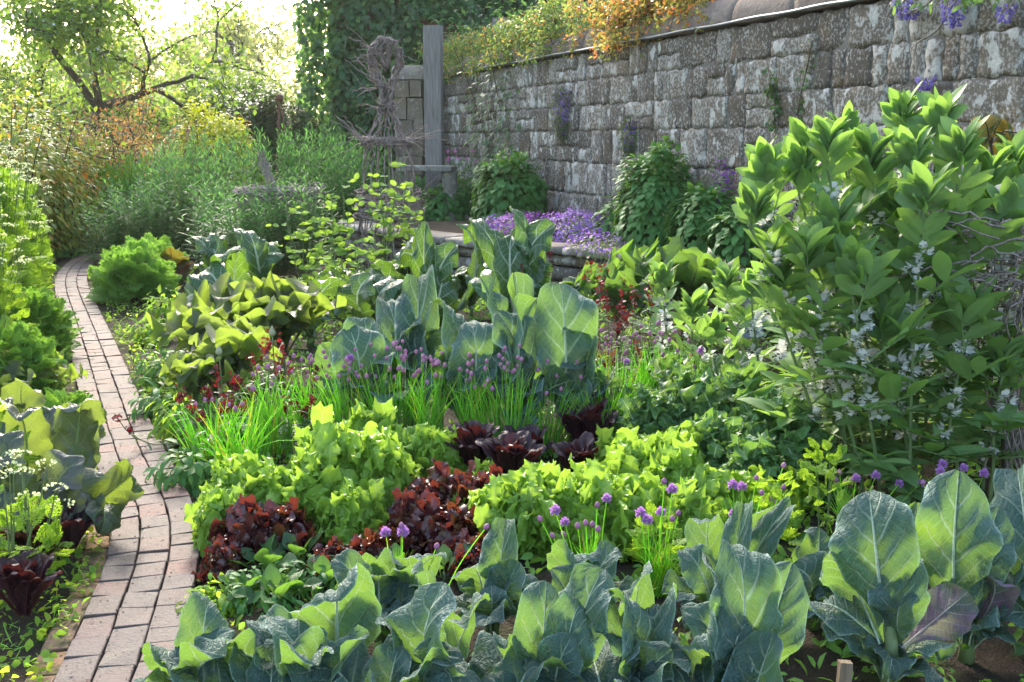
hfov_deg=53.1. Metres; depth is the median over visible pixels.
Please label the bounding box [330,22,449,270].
willow obelisk
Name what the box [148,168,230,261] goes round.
tall herb clump
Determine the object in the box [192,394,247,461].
wallflower
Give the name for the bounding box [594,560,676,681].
cauliflower plant
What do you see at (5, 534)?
dark cos lettuce
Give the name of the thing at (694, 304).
broad bean plant
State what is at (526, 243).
plant
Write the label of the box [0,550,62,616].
dark cos lettuce
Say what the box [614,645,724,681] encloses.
cauliflower plant
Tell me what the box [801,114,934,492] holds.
broad bean plant
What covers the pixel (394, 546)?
spinach plant
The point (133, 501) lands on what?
path litter
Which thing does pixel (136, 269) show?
dill plant
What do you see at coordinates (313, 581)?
spinach plant
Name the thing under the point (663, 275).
broad bean plant
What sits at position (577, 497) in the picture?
lime lettuce
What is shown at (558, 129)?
aubrieta cushion
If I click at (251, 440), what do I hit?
chive clump
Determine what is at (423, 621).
cauliflower plant
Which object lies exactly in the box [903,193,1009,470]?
broad bean plant
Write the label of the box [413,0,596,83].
rambling rose
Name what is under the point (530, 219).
aubrieta cushion
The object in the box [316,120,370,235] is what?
tall herb clump
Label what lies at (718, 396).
curly kale
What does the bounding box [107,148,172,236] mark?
iris clump
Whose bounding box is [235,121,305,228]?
tall herb clump
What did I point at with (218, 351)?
allium bud
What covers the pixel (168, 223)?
tall herb clump
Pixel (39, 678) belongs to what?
verge weeds
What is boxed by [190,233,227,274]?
chard plant
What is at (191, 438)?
chive clump
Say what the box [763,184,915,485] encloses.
broad bean plant
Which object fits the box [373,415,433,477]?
lime lettuce
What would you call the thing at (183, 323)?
purple kale
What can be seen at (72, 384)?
path bedding
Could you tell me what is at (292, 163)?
tall herb clump
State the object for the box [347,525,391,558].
red oakleaf lettuce
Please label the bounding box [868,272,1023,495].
broad bean plant
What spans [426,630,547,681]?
cauliflower plant
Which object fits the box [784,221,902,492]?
broad bean plant
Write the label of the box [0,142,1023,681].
ground
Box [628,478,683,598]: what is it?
chive clump
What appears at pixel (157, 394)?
leafy herb
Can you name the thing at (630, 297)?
wallflower
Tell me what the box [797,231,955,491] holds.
broad bean plant
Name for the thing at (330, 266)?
pea plant
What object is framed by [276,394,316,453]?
wallflower
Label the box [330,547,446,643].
cauliflower plant
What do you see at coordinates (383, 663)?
cauliflower plant
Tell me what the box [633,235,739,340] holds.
green kale
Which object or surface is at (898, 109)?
broad bean plant
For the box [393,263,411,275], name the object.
chard plant
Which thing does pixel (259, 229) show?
tall herb clump
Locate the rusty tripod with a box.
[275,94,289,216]
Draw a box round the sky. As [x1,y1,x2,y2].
[0,0,327,140]
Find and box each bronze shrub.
[1,102,171,200]
[6,96,223,183]
[42,79,254,214]
[79,50,250,193]
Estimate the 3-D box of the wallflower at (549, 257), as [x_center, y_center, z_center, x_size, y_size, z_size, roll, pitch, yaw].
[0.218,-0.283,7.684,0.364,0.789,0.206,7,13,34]
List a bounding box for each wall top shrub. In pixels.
[404,0,535,53]
[446,0,591,203]
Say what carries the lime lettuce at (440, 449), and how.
on the ground
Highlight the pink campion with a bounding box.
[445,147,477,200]
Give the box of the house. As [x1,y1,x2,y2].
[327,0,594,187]
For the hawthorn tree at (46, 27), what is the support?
on the ground
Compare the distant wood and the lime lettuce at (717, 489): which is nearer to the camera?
the lime lettuce at (717, 489)
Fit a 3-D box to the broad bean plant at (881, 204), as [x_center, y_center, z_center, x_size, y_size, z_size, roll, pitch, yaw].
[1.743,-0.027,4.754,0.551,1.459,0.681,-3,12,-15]
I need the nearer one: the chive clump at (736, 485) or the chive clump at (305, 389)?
the chive clump at (736, 485)
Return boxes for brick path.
[54,251,199,681]
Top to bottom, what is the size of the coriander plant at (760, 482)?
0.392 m
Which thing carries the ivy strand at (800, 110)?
attached to the stone wall at (700, 99)
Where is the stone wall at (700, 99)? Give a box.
[406,0,1023,331]
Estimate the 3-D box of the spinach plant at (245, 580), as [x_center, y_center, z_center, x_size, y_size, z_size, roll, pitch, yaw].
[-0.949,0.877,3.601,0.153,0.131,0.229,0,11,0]
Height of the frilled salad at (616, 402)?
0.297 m
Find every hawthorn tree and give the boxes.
[0,0,290,151]
[0,24,211,180]
[0,72,144,235]
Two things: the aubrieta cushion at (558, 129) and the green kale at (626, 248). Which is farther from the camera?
the aubrieta cushion at (558, 129)
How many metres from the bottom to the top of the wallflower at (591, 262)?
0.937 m
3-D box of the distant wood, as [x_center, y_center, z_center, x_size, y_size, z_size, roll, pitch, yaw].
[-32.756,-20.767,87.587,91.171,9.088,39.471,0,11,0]
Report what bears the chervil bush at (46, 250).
on the ground
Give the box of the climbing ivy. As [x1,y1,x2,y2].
[291,0,678,213]
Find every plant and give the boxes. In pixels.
[0,381,106,438]
[0,397,25,474]
[0,401,88,519]
[23,398,144,534]
[85,237,182,303]
[121,232,194,286]
[134,591,274,681]
[161,638,290,681]
[184,246,246,309]
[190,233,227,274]
[217,570,261,597]
[225,534,296,574]
[227,563,304,604]
[234,228,284,281]
[246,563,381,681]
[259,529,326,566]
[260,567,321,603]
[266,187,339,284]
[290,553,335,592]
[302,277,342,347]
[307,635,466,681]
[309,241,382,318]
[312,169,364,299]
[312,317,411,418]
[318,266,350,301]
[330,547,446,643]
[337,260,403,320]
[354,156,420,272]
[375,542,404,558]
[375,560,490,681]
[376,265,444,426]
[390,180,426,277]
[393,221,485,326]
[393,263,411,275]
[424,274,507,419]
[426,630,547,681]
[436,543,472,582]
[452,263,490,315]
[452,517,538,635]
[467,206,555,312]
[475,272,572,427]
[493,562,614,681]
[533,283,632,441]
[547,539,633,602]
[547,612,690,681]
[553,276,588,298]
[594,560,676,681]
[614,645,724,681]
[623,500,685,575]
[629,260,710,355]
[662,496,796,629]
[664,283,739,363]
[680,306,771,393]
[681,539,808,681]
[705,260,775,384]
[718,268,809,387]
[731,177,897,492]
[735,136,871,445]
[736,247,887,473]
[738,317,762,338]
[747,471,803,562]
[753,135,944,490]
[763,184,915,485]
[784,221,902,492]
[788,116,905,457]
[792,435,856,533]
[792,527,833,630]
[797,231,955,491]
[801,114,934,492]
[808,490,978,681]
[813,100,918,450]
[825,123,994,479]
[832,160,1003,496]
[843,177,964,438]
[853,283,989,503]
[865,81,961,468]
[868,125,990,493]
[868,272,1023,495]
[871,83,1018,479]
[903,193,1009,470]
[915,115,1023,471]
[915,469,1023,664]
[925,145,1023,477]
[926,129,1023,473]
[931,333,1023,501]
[937,175,1023,489]
[989,464,1023,628]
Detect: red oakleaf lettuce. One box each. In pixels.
[191,536,252,586]
[207,493,285,565]
[249,496,323,557]
[305,535,349,582]
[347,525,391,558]
[380,486,447,557]
[387,457,477,516]
[408,496,486,565]
[446,528,486,580]
[458,460,502,506]
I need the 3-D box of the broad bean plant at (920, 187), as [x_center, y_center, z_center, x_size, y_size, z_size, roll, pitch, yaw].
[1.734,-0.003,4.421,0.755,1.541,0.511,-7,13,-32]
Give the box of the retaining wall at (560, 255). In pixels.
[337,221,1006,334]
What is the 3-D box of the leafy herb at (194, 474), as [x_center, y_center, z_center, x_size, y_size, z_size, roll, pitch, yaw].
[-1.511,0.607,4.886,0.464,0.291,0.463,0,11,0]
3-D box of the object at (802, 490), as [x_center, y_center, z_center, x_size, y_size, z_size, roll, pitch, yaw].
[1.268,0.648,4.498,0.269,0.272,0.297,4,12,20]
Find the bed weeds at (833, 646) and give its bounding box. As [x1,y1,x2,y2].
[225,294,1023,681]
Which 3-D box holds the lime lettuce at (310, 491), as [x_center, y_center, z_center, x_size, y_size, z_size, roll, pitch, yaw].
[-0.822,0.635,4.284,0.487,0.403,0.398,-1,11,-4]
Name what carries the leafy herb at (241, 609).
on the ground
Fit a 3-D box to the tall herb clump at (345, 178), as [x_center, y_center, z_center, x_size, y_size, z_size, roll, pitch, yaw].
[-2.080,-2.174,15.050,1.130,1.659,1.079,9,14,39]
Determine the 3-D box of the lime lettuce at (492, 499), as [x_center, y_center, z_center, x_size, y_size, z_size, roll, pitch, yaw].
[-0.040,0.678,4.083,0.348,0.372,0.388,-8,14,-35]
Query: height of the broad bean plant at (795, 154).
1.641 m
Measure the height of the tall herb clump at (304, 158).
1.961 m
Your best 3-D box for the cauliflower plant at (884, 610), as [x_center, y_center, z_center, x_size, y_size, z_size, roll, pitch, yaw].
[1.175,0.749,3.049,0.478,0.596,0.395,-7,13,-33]
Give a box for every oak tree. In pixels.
[0,14,199,166]
[147,0,310,106]
[149,0,323,169]
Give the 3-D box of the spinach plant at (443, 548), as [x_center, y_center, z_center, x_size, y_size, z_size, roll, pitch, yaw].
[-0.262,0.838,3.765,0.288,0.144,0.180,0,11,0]
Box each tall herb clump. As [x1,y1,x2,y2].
[73,194,142,264]
[91,173,172,251]
[92,174,155,244]
[110,145,186,246]
[123,147,198,253]
[144,129,209,244]
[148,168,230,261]
[158,134,226,254]
[173,200,258,273]
[180,126,236,235]
[190,131,257,232]
[193,176,280,266]
[194,179,266,245]
[211,126,268,227]
[221,188,308,278]
[224,182,294,238]
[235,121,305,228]
[241,176,319,279]
[259,170,340,281]
[261,162,323,247]
[268,124,329,235]
[280,118,339,237]
[298,126,355,244]
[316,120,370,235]
[321,128,380,242]
[332,137,405,238]
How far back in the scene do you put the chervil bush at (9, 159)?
10.64 m
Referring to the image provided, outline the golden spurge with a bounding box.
[166,93,262,232]
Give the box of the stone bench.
[399,165,457,221]
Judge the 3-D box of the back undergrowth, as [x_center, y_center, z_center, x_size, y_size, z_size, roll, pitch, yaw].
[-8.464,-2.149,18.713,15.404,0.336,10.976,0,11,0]
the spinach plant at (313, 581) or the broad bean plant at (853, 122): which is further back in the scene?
the broad bean plant at (853, 122)
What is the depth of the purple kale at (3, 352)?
6.39 m
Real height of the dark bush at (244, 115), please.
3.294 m
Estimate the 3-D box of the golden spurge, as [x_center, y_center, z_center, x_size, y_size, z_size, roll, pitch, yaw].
[-5.028,-2.982,17.352,1.702,2.411,1.751,0,11,0]
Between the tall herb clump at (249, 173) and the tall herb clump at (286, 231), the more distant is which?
the tall herb clump at (249, 173)
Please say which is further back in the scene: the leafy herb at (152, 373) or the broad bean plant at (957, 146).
the leafy herb at (152, 373)
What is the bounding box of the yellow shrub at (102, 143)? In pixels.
[46,101,165,196]
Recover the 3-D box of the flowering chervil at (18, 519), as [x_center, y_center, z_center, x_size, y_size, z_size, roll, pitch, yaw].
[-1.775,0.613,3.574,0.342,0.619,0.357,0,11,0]
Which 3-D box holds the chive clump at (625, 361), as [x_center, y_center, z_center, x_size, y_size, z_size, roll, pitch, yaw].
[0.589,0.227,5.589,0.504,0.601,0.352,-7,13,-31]
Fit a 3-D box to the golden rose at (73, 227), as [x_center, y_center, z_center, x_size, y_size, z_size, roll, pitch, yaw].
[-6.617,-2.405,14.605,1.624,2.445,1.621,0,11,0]
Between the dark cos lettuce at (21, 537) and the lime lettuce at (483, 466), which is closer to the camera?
the dark cos lettuce at (21, 537)
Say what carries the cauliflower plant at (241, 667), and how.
on the ground
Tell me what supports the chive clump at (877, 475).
on the ground
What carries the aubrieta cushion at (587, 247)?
on the retaining wall at (560, 255)
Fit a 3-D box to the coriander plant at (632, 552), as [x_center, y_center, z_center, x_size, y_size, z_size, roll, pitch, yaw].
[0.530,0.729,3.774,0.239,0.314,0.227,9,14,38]
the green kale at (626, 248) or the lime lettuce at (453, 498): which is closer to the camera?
the lime lettuce at (453, 498)
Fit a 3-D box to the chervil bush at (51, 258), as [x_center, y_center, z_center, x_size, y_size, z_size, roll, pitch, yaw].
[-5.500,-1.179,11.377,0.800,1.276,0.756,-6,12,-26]
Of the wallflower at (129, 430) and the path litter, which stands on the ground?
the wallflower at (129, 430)
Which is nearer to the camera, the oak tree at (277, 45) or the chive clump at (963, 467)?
the chive clump at (963, 467)
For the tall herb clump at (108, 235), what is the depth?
13.41 m
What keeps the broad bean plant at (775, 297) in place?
on the ground
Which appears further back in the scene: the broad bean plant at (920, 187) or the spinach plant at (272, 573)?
the broad bean plant at (920, 187)
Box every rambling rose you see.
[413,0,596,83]
[562,0,723,60]
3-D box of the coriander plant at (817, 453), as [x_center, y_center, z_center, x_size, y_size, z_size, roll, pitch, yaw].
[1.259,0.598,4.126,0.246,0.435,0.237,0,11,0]
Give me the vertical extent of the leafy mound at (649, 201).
1.282 m
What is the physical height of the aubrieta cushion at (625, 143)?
0.557 m
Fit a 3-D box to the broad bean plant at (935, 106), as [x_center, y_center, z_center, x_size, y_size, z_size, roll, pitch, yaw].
[1.980,-0.228,4.718,0.741,1.868,0.613,0,11,0]
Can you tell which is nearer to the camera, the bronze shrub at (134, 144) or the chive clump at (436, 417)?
the chive clump at (436, 417)
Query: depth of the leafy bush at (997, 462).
5.07 m
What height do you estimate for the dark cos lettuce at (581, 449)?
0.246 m
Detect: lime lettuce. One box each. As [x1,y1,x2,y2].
[183,480,248,556]
[195,447,269,507]
[244,455,303,507]
[266,440,341,530]
[285,418,344,469]
[291,401,387,495]
[313,477,393,544]
[339,397,396,436]
[351,421,423,511]
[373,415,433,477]
[411,423,467,477]
[450,490,465,505]
[466,473,534,560]
[472,456,493,478]
[501,460,565,559]
[520,459,559,469]
[534,452,615,556]
[571,457,614,479]
[592,423,653,462]
[600,425,662,475]
[600,468,669,562]
[638,434,706,506]
[640,420,705,463]
[650,473,728,568]
[687,447,750,519]
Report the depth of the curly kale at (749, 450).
4.47 m
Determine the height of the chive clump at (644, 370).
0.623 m
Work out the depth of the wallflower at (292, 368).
5.54 m
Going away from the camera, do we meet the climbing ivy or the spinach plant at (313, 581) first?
the spinach plant at (313, 581)
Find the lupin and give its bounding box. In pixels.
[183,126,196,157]
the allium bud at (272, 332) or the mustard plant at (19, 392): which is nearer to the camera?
the mustard plant at (19, 392)
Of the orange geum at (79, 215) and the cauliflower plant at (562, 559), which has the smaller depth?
the cauliflower plant at (562, 559)
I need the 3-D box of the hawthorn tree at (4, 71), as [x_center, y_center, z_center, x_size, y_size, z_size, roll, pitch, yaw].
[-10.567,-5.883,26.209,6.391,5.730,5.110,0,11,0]
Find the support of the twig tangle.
on the ground
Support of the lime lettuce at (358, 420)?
on the ground
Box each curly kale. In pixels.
[608,382,681,435]
[633,351,713,397]
[637,361,712,433]
[682,407,744,469]
[687,356,767,420]
[716,429,791,497]
[724,375,811,443]
[751,394,853,501]
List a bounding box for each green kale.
[574,250,668,349]
[585,237,686,334]
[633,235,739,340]
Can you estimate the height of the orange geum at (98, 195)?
1.167 m
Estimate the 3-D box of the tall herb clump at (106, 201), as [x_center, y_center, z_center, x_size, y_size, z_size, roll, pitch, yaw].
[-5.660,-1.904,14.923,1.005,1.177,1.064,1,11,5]
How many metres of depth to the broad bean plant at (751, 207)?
4.46 m
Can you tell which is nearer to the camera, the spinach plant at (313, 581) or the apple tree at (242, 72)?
the spinach plant at (313, 581)
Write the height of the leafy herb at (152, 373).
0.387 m
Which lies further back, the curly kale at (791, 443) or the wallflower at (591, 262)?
the wallflower at (591, 262)
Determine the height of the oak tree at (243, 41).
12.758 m
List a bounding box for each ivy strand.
[762,68,782,135]
[793,37,816,120]
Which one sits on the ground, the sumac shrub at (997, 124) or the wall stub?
the wall stub
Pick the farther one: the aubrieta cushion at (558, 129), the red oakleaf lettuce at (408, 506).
the aubrieta cushion at (558, 129)
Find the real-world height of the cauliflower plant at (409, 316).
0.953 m
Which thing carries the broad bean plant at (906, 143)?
on the ground
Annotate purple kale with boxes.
[0,357,36,391]
[1,344,63,386]
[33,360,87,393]
[145,290,270,393]
[158,352,247,412]
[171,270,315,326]
[188,323,283,417]
[216,277,346,381]
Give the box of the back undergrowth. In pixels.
[51,208,398,261]
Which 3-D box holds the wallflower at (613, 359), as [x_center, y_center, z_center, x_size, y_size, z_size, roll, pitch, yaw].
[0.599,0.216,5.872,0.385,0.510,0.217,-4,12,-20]
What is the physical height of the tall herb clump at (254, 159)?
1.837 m
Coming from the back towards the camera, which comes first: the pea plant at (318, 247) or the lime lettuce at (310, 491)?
the pea plant at (318, 247)
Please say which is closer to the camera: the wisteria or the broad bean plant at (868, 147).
the broad bean plant at (868, 147)
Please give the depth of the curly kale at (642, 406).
5.16 m
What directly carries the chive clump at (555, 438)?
on the ground
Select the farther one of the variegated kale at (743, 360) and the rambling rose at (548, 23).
the rambling rose at (548, 23)
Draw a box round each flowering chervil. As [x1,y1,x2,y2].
[0,401,41,472]
[0,448,74,574]
[0,449,64,608]
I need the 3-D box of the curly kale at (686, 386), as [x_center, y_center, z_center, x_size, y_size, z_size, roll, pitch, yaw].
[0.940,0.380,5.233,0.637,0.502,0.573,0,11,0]
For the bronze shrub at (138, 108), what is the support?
on the ground
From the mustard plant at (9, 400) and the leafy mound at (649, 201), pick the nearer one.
the mustard plant at (9, 400)
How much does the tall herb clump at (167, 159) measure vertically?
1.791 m
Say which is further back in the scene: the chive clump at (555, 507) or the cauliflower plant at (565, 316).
the cauliflower plant at (565, 316)
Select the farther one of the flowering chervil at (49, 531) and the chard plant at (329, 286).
the chard plant at (329, 286)
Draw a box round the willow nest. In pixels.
[231,150,327,275]
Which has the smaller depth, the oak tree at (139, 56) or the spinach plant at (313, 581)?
the spinach plant at (313, 581)
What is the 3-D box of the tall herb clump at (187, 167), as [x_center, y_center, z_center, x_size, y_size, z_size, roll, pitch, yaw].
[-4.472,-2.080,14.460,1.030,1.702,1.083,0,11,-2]
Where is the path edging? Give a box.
[24,524,109,681]
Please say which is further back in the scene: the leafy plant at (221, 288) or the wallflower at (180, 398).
the leafy plant at (221, 288)
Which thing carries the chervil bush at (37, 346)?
on the ground
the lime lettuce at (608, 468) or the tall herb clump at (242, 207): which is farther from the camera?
the tall herb clump at (242, 207)
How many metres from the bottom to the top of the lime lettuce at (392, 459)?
0.503 m
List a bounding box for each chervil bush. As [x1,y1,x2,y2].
[0,145,20,213]
[0,149,48,323]
[0,160,56,296]
[0,161,34,340]
[0,315,75,395]
[2,286,83,362]
[21,179,54,273]
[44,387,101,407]
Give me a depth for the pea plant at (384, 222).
9.38 m
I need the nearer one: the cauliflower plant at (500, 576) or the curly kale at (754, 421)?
the cauliflower plant at (500, 576)
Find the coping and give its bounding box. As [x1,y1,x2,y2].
[469,0,859,70]
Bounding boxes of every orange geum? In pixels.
[46,177,92,245]
[62,173,104,242]
[70,168,122,238]
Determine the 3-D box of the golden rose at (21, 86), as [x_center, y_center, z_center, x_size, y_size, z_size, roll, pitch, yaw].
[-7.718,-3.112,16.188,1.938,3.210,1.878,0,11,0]
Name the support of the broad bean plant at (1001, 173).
on the ground
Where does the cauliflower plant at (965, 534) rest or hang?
on the ground
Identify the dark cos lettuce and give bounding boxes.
[0,519,25,557]
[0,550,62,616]
[1,501,68,554]
[59,499,101,554]
[444,420,508,474]
[475,430,546,473]
[503,424,556,459]
[552,431,598,471]
[555,398,618,447]
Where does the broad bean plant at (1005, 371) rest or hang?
on the ground
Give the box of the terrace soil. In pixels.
[391,221,762,267]
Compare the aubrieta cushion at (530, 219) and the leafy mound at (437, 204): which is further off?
the leafy mound at (437, 204)
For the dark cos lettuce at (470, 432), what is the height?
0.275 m
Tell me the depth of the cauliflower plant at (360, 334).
5.33 m
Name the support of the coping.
attached to the stone wall at (700, 99)
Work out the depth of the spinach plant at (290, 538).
3.91 m
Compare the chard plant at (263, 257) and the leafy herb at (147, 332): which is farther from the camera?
the chard plant at (263, 257)
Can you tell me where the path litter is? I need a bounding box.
[48,282,197,681]
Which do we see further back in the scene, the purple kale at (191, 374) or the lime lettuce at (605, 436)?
the purple kale at (191, 374)
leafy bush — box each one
[822,331,1000,443]
[912,283,1023,466]
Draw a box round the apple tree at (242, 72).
[174,43,283,113]
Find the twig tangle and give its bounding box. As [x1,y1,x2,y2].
[877,207,1023,478]
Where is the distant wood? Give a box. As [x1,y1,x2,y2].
[0,40,329,143]
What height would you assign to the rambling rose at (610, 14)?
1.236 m
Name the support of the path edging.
on the ground
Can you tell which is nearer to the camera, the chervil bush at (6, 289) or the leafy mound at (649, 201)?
the chervil bush at (6, 289)
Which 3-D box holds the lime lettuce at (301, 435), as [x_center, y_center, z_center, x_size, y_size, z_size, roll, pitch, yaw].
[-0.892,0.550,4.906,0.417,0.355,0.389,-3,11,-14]
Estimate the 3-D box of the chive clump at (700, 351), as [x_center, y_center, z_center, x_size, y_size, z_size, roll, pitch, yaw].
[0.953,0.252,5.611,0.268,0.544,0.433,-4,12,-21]
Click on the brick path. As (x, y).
(124, 569)
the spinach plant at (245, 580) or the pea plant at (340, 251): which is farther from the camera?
the pea plant at (340, 251)
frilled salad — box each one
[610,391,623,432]
[715,464,802,543]
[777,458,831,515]
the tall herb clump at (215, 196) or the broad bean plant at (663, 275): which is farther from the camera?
the tall herb clump at (215, 196)
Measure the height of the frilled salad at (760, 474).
0.320 m
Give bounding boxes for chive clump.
[160,397,255,463]
[181,385,296,468]
[232,354,304,460]
[277,349,340,430]
[296,348,391,423]
[344,339,433,427]
[380,522,488,584]
[391,347,462,429]
[442,352,494,424]
[448,344,552,440]
[495,359,589,457]
[537,493,617,553]
[559,360,635,448]
[593,328,669,414]
[618,320,685,391]
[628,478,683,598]
[663,339,711,381]
[715,462,785,524]
[813,469,925,532]
[920,458,989,487]
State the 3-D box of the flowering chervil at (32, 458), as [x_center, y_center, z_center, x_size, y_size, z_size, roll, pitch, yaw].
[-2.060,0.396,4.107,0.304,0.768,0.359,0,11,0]
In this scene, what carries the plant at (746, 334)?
on the ground
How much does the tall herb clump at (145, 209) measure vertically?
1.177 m
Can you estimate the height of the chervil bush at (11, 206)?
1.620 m
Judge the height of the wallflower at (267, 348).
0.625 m
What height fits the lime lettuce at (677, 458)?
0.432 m
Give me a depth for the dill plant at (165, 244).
11.18 m
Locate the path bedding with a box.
[25,256,219,678]
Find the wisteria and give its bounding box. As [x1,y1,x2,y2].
[890,0,1020,91]
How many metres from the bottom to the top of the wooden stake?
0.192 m
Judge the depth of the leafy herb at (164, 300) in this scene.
9.11 m
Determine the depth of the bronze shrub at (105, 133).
18.90 m
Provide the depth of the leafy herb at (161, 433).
5.50 m
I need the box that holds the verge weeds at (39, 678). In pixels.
[0,263,303,681]
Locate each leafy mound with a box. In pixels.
[397,174,425,213]
[421,183,467,220]
[438,176,477,218]
[469,148,551,224]
[590,196,639,242]
[610,135,704,249]
[661,179,739,259]
[699,198,772,268]
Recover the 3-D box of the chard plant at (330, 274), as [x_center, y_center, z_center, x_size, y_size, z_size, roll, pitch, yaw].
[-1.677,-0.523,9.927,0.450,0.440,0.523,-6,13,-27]
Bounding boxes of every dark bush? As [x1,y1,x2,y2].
[165,62,301,213]
[240,83,330,210]
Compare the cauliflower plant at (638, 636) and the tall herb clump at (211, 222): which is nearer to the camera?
the cauliflower plant at (638, 636)
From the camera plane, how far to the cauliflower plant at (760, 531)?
3.37 m
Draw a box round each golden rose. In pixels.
[0,62,91,193]
[0,75,86,261]
[0,85,103,254]
[41,117,107,231]
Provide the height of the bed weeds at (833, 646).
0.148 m
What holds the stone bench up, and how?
on the ground
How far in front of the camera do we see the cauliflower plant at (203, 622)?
2.75 m
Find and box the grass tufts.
[0,318,286,664]
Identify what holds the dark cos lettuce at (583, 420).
on the ground
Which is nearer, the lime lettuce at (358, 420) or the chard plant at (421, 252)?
the lime lettuce at (358, 420)
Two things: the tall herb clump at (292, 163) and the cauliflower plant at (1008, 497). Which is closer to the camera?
the cauliflower plant at (1008, 497)
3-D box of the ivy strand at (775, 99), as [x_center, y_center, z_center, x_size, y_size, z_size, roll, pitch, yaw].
[2.364,-2.153,9.307,0.194,0.642,0.274,0,11,0]
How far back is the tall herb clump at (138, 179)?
15.30 m
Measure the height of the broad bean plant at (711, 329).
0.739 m
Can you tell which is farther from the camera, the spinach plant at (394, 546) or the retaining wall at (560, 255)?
the retaining wall at (560, 255)
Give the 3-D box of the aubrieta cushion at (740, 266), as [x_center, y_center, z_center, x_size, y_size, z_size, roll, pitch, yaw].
[1.724,-0.636,8.896,0.662,0.224,0.890,-4,12,-21]
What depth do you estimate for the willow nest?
11.88 m
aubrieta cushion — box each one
[481,213,514,233]
[489,209,562,236]
[543,205,611,243]
[548,84,572,144]
[563,228,634,260]
[616,114,637,158]
[705,153,736,208]
[717,256,744,280]
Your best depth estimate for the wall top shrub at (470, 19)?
18.89 m
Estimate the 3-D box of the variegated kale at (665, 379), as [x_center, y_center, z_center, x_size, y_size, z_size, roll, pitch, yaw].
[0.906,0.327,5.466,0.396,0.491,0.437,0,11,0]
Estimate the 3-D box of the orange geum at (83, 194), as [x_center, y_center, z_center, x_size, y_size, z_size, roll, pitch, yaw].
[-6.445,-1.965,15.375,0.742,1.124,0.802,-7,13,-33]
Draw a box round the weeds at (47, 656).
[0,382,318,681]
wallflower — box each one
[112,414,188,451]
[169,384,227,448]
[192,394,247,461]
[209,364,261,445]
[244,327,286,431]
[267,360,322,433]
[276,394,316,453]
[520,251,554,292]
[582,252,610,377]
[594,336,641,394]
[599,280,652,397]
[618,273,656,380]
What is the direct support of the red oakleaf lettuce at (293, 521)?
on the ground
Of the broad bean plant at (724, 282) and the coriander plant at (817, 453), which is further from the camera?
the broad bean plant at (724, 282)
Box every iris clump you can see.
[82,146,136,231]
[83,149,154,236]
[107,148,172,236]
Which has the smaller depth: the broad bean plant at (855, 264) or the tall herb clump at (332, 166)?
the broad bean plant at (855, 264)
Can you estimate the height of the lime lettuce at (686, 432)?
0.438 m
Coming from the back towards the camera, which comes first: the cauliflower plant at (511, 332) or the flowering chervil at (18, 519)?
the cauliflower plant at (511, 332)
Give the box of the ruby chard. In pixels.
[151,247,194,292]
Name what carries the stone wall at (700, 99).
on the terrace soil
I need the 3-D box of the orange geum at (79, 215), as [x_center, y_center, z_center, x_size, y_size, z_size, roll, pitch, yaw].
[-6.659,-1.906,15.036,0.890,1.138,0.664,3,11,14]
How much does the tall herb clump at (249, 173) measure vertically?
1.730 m
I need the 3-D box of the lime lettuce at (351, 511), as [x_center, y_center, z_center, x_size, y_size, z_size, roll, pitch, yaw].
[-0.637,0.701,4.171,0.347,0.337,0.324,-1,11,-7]
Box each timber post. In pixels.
[423,25,444,220]
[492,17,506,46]
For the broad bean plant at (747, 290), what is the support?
on the ground
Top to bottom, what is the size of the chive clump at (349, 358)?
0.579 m
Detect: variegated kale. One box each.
[649,356,702,389]
[663,346,749,378]
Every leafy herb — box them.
[127,376,202,425]
[128,337,195,391]
[129,317,174,346]
[141,284,180,322]
[143,436,229,496]
[145,387,228,446]
[175,572,259,617]
[216,560,310,615]
[281,549,336,596]
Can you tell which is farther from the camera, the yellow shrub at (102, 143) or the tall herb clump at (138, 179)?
the yellow shrub at (102, 143)
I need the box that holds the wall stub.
[391,65,424,221]
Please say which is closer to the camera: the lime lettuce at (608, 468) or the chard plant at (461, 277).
the lime lettuce at (608, 468)
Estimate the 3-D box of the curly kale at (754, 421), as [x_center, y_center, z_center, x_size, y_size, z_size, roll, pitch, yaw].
[1.228,0.429,4.912,0.614,0.514,0.590,0,11,0]
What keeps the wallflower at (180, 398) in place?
on the ground
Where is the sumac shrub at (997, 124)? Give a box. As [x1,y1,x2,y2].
[964,112,1016,268]
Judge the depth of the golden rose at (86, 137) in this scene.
16.08 m
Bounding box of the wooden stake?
[836,659,852,681]
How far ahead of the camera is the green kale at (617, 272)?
7.81 m
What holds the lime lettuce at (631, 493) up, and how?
on the ground
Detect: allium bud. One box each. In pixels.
[215,345,222,426]
[269,326,275,415]
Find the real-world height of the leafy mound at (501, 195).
1.156 m
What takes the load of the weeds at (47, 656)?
on the ground
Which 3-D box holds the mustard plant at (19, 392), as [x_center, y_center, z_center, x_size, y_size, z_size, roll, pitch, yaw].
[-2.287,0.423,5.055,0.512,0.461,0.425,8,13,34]
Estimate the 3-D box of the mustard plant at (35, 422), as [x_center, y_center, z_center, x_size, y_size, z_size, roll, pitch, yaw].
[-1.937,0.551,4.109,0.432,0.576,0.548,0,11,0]

